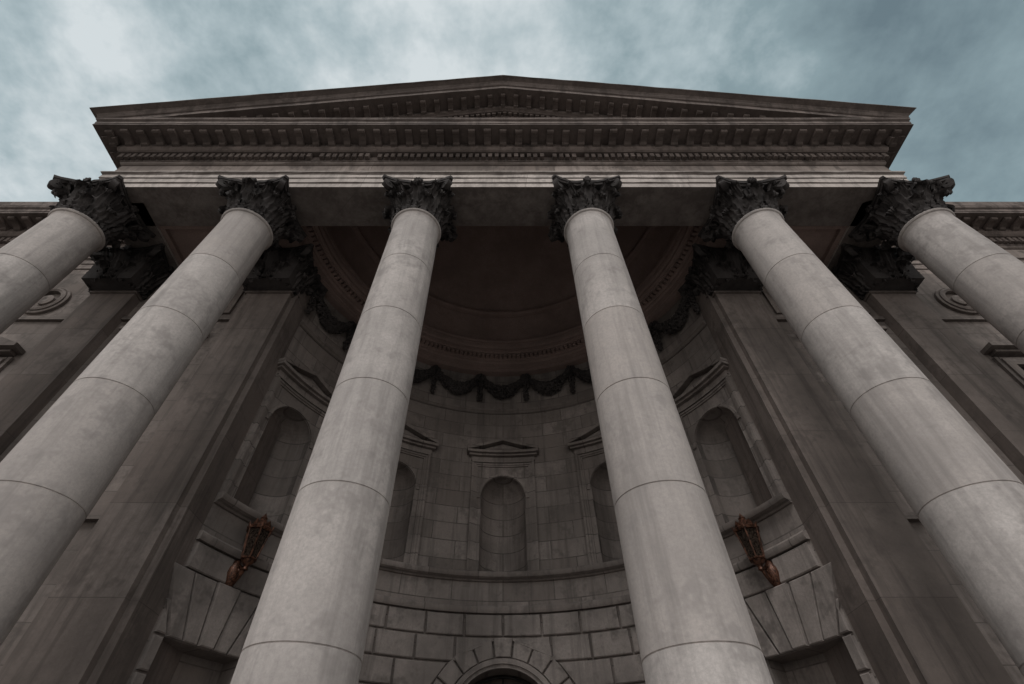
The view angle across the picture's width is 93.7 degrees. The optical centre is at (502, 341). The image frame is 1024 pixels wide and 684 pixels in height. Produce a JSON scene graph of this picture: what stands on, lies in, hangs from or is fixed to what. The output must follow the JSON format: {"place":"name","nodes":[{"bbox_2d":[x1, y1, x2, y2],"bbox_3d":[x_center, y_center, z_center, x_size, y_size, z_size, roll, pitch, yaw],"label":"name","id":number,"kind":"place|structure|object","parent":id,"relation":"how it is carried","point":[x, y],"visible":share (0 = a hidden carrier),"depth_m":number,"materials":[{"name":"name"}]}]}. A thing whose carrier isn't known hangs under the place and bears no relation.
{"place":"outdoors","nodes":[
{"label":"outdoors","id":0,"kind":"place"},
{"bbox_2d":[0,0,1023,201],"label":"sky","id":1,"kind":"structure","parent":0,"point":[960,63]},
{"label":"ground","id":2,"kind":"structure","parent":0,"visible":0},
{"bbox_2d":[126,297,879,683],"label":"apse wall","id":3,"kind":"structure","parent":2,"relation":"on","point":[502,527],"depth_m":10.47,"materials":[{"name":"grey stone"}]},
{"bbox_2d":[225,513,274,586],"bbox_3d":[-4.138,3.363,7.842,0.593,1.180,0.475,0,-48,0],"label":"wall lantern","id":4,"kind":"object","parent":3,"relation":"attached to","point":[259,532],"depth_m":7.74,"materials":[{"name":"orange metal"}]},
{"bbox_2d":[305,287,699,401],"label":"festoons","id":5,"kind":"object","parent":3,"relation":"attached to","point":[329,322],"visible":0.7,"depth_m":13.29,"materials":[{"name":"grey stone"}]},
{"bbox_2d":[327,226,678,339],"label":"apse semi dome","id":6,"kind":"structure","parent":3,"relation":"on","point":[502,268],"depth_m":15.10,"materials":[{"name":"stone"}]},
{"bbox_2d":[279,226,726,376],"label":"apse cornice","id":7,"kind":"structure","parent":3,"relation":"attached to","point":[349,307],"depth_m":13.09,"materials":[{"name":"grey stone"}]},
{"bbox_2d":[307,226,698,358],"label":"apse dentils","id":8,"kind":"object","parent":7,"relation":"attached to","point":[360,301],"visible":0.69,"depth_m":12.70,"materials":[{"name":"grey stone"}]},
{"bbox_2d":[477,676,528,683],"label":"door fanlight","id":9,"kind":"object","parent":3,"relation":"in","point":[502,678],"depth_m":9.02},
{"bbox_2d":[221,357,784,570],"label":"niche surrounds","id":10,"kind":"object","parent":3,"relation":"attached to","point":[691,392],"visible":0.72,"depth_m":10.59,"materials":[{"name":"grey stone"}]},
{"bbox_2d":[196,320,809,614],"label":"string courses","id":11,"kind":"object","parent":3,"relation":"attached to","point":[247,514],"visible":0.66,"depth_m":9.46,"materials":[{"name":"grey stone"}]},
{"bbox_2d":[322,226,683,345],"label":"dome mouldings","id":12,"kind":"object","parent":3,"relation":"attached to","point":[628,259],"visible":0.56,"depth_m":14.30,"materials":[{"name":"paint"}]},
{"bbox_2d":[158,226,847,265],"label":"portico ceiling","id":13,"kind":"structure","parent":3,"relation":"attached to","point":[820,242],"depth_m":11.27,"materials":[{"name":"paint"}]},
{"bbox_2d":[731,513,780,586],"bbox_3d":[4.137,3.363,7.842,0.594,1.180,0.475,0,-48,0],"label":"wall lantern","id":14,"kind":"object","parent":3,"relation":"attached to","point":[746,533],"depth_m":7.74,"materials":[{"name":"orange metal"}]},
{"bbox_2d":[0,274,1023,683],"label":"front wall","id":15,"kind":"structure","parent":2,"relation":"on","point":[30,336],"depth_m":8.79,"materials":[{"name":"grey stone"}]},
{"bbox_2d":[70,257,94,273],"bbox_3d":[-21.412,-1.578,12.295,25.176,0.602,1.034,0,-48,0],"label":"architrave","id":16,"kind":"object","parent":15,"relation":"attached to","point":[85,266],"visible":0.06,"depth_m":11.95,"materials":[{"name":"stone"}]},
{"bbox_3d":[-21.412,-1.971,12.753,25.176,0.596,0.994,0,-47,0],"label":"frieze","id":17,"kind":"object","parent":16,"relation":"on","visible":0},
{"bbox_2d":[0,205,125,245],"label":"cornice","id":18,"kind":"structure","parent":17,"relation":"on","point":[32,212],"depth_m":12.76,"materials":[{"name":"grey stone"}]},
{"bbox_2d":[0,287,1023,683],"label":"pilasters","id":19,"kind":"object","parent":15,"relation":"attached to","point":[104,603],"visible":0.68,"depth_m":7.53,"materials":[{"name":"stone"}]},
{"bbox_2d":[82,243,174,299],"bbox_3d":[-8.757,-1.433,11.276,1.882,1.093,1.647,0,-48,0],"label":"pilaster capital","id":20,"kind":"object","parent":19,"relation":"on","point":[145,272],"visible":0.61,"depth_m":10.95,"materials":[{"name":"grey stone"}]},
{"bbox_2d":[243,243,327,296],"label":"pilaster capital","id":21,"kind":"object","parent":19,"relation":"on","point":[294,270],"visible":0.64,"depth_m":10.94,"materials":[{"name":"grey stone"}]},
{"bbox_2d":[678,243,762,296],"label":"pilaster capital","id":22,"kind":"object","parent":19,"relation":"on","point":[711,270],"visible":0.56,"depth_m":10.95,"materials":[{"name":"grey stone"}]},
{"bbox_2d":[831,243,923,299],"bbox_3d":[8.757,-1.433,11.276,1.882,1.093,1.647,0,-48,0],"label":"pilaster capital","id":23,"kind":"object","parent":19,"relation":"on","point":[860,272],"visible":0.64,"depth_m":10.95,"materials":[{"name":"grey stone"}]},
{"bbox_2d":[0,282,1023,521],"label":"window surrounds","id":24,"kind":"object","parent":15,"relation":"attached to","point":[1006,354],"visible":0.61,"depth_m":10.41,"materials":[{"name":"grey stone"}]},
{"bbox_2d":[0,202,1023,205],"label":"wing parapet","id":25,"kind":"structure","parent":15,"relation":"on","point":[947,203],"depth_m":12.92,"materials":[{"name":"grey stone"}]},
{"bbox_2d":[911,257,1023,273],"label":"architrave","id":26,"kind":"object","parent":15,"relation":"attached to","point":[919,266],"visible":0.05,"depth_m":11.98,"materials":[{"name":"stone"}]},
{"bbox_2d":[891,246,1023,256],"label":"frieze","id":27,"kind":"object","parent":26,"relation":"on","point":[1016,251],"visible":0.06,"depth_m":12.58,"materials":[{"name":"stone"}]},
{"bbox_2d":[880,205,1023,245],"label":"cornice","id":28,"kind":"structure","parent":27,"relation":"on","point":[987,212],"depth_m":12.76,"materials":[{"name":"grey stone"}]},
{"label":"portico steps","id":29,"kind":"object","parent":2,"relation":"on","visible":0},
{"bbox_2d":[0,208,104,333],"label":"column","id":30,"kind":"structure","parent":29,"relation":"on","point":[45,256],"depth_m":8.78,"materials":[{"name":"stone"}]},
{"bbox_2d":[46,174,155,249],"bbox_3d":[-8.754,-2.632,10.221,1.665,1.031,1.610,0,-48,0],"label":"column capital","id":31,"kind":"object","parent":30,"relation":"on","point":[108,208],"visible":0.73,"depth_m":10.07,"materials":[{"name":"grey stone"}]},
{"bbox_2d":[0,208,272,645],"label":"column","id":32,"kind":"structure","parent":29,"relation":"on","point":[62,461],"depth_m":5.97,"materials":[{"name":"stone"}]},
{"bbox_2d":[216,174,306,250],"bbox_3d":[-5.257,-2.625,10.227,1.607,1.031,1.739,0,-48,0],"label":"column capital","id":33,"kind":"object","parent":32,"relation":"on","point":[268,201],"visible":0.63,"depth_m":10.02,"materials":[{"name":"grey stone"}]},
{"bbox_2d":[98,171,908,271],"bbox_3d":[-0.001,-2.751,11.221,17.846,0.603,2.314,0,-48,0],"label":"architrave","id":34,"kind":"object","parent":32,"relation":"on","point":[499,198],"visible":0.66,"depth_m":10.56,"materials":[{"name":"stone"}]},
{"bbox_2d":[115,162,890,170],"bbox_3d":[0.000,-3.143,11.679,17.766,0.597,2.274,0,-48,0],"label":"frieze","id":35,"kind":"object","parent":34,"relation":"on","point":[502,166],"visible":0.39,"depth_m":11.08,"materials":[{"name":"stone"}]},
{"bbox_2d":[92,117,913,168],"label":"cornice","id":36,"kind":"structure","parent":35,"relation":"on","point":[542,125],"depth_m":11.25,"materials":[{"name":"grey stone"}]},
{"bbox_2d":[90,75,915,122],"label":"raking cornice","id":37,"kind":"structure","parent":36,"relation":"on","point":[676,100],"depth_m":12.54,"materials":[{"name":"grey stone"}]},
{"bbox_2d":[240,93,765,117],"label":"raking modillions","id":38,"kind":"object","parent":37,"relation":"attached to","point":[366,109],"visible":0.38,"depth_m":12.90,"materials":[{"name":"grey stone"}]},
{"bbox_2d":[0,128,1023,230],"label":"modillions","id":39,"kind":"object","parent":36,"relation":"attached to","point":[112,139],"visible":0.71,"depth_m":11.27,"materials":[{"name":"grey stone"}]},
{"bbox_2d":[0,153,1023,243],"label":"dentils","id":40,"kind":"object","parent":36,"relation":"attached to","point":[652,156],"visible":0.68,"depth_m":11.16,"materials":[{"name":"grey stone"}]},
{"bbox_2d":[230,208,440,683],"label":"column","id":41,"kind":"structure","parent":29,"relation":"on","point":[310,621],"depth_m":4.99,"materials":[{"name":"stone"}]},
{"bbox_2d":[382,175,457,249],"bbox_3d":[-1.786,-2.602,10.248,1.590,1.031,1.624,0,-48,0],"label":"column capital","id":42,"kind":"object","parent":41,"relation":"on","point":[433,197],"visible":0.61,"depth_m":10.01,"materials":[{"name":"grey stone"}]},
{"bbox_2d":[128,541,877,683],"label":"rusticated blocks","id":43,"kind":"structure","parent":29,"relation":"on","point":[214,616],"depth_m":8.23,"materials":[{"name":"stone"}]},
{"bbox_2d":[564,208,772,683],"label":"column","id":44,"kind":"structure","parent":29,"relation":"on","point":[693,621],"depth_m":4.98,"materials":[{"name":"stone"}]},
{"bbox_2d":[547,176,622,246],"bbox_3d":[1.754,-2.611,10.240,1.622,1.031,1.599,0,-48,0],"label":"column capital","id":45,"kind":"object","parent":44,"relation":"on","point":[571,197],"visible":0.59,"depth_m":9.99,"materials":[{"name":"grey stone"}]},
{"bbox_2d":[732,208,1023,676],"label":"column","id":46,"kind":"structure","parent":29,"relation":"on","point":[958,482],"depth_m":5.78,"materials":[{"name":"stone"}]},
{"bbox_2d":[697,174,789,250],"bbox_3d":[5.248,-2.599,10.251,1.659,1.031,1.655,0,-48,0],"label":"column capital","id":47,"kind":"object","parent":46,"relation":"on","point":[735,201],"visible":0.62,"depth_m":10.04,"materials":[{"name":"grey stone"}]},
{"bbox_2d":[898,208,1023,352],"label":"column","id":48,"kind":"structure","parent":29,"relation":"on","point":[980,274],"depth_m":8.55,"materials":[{"name":"stone"}]},
{"bbox_2d":[848,175,955,250],"bbox_3d":[8.718,-2.602,10.248,1.660,1.031,1.649,0,-48,0],"label":"column capital","id":49,"kind":"object","parent":48,"relation":"on","point":[894,207],"visible":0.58,"depth_m":10.06,"materials":[{"name":"grey stone"}]}
]}

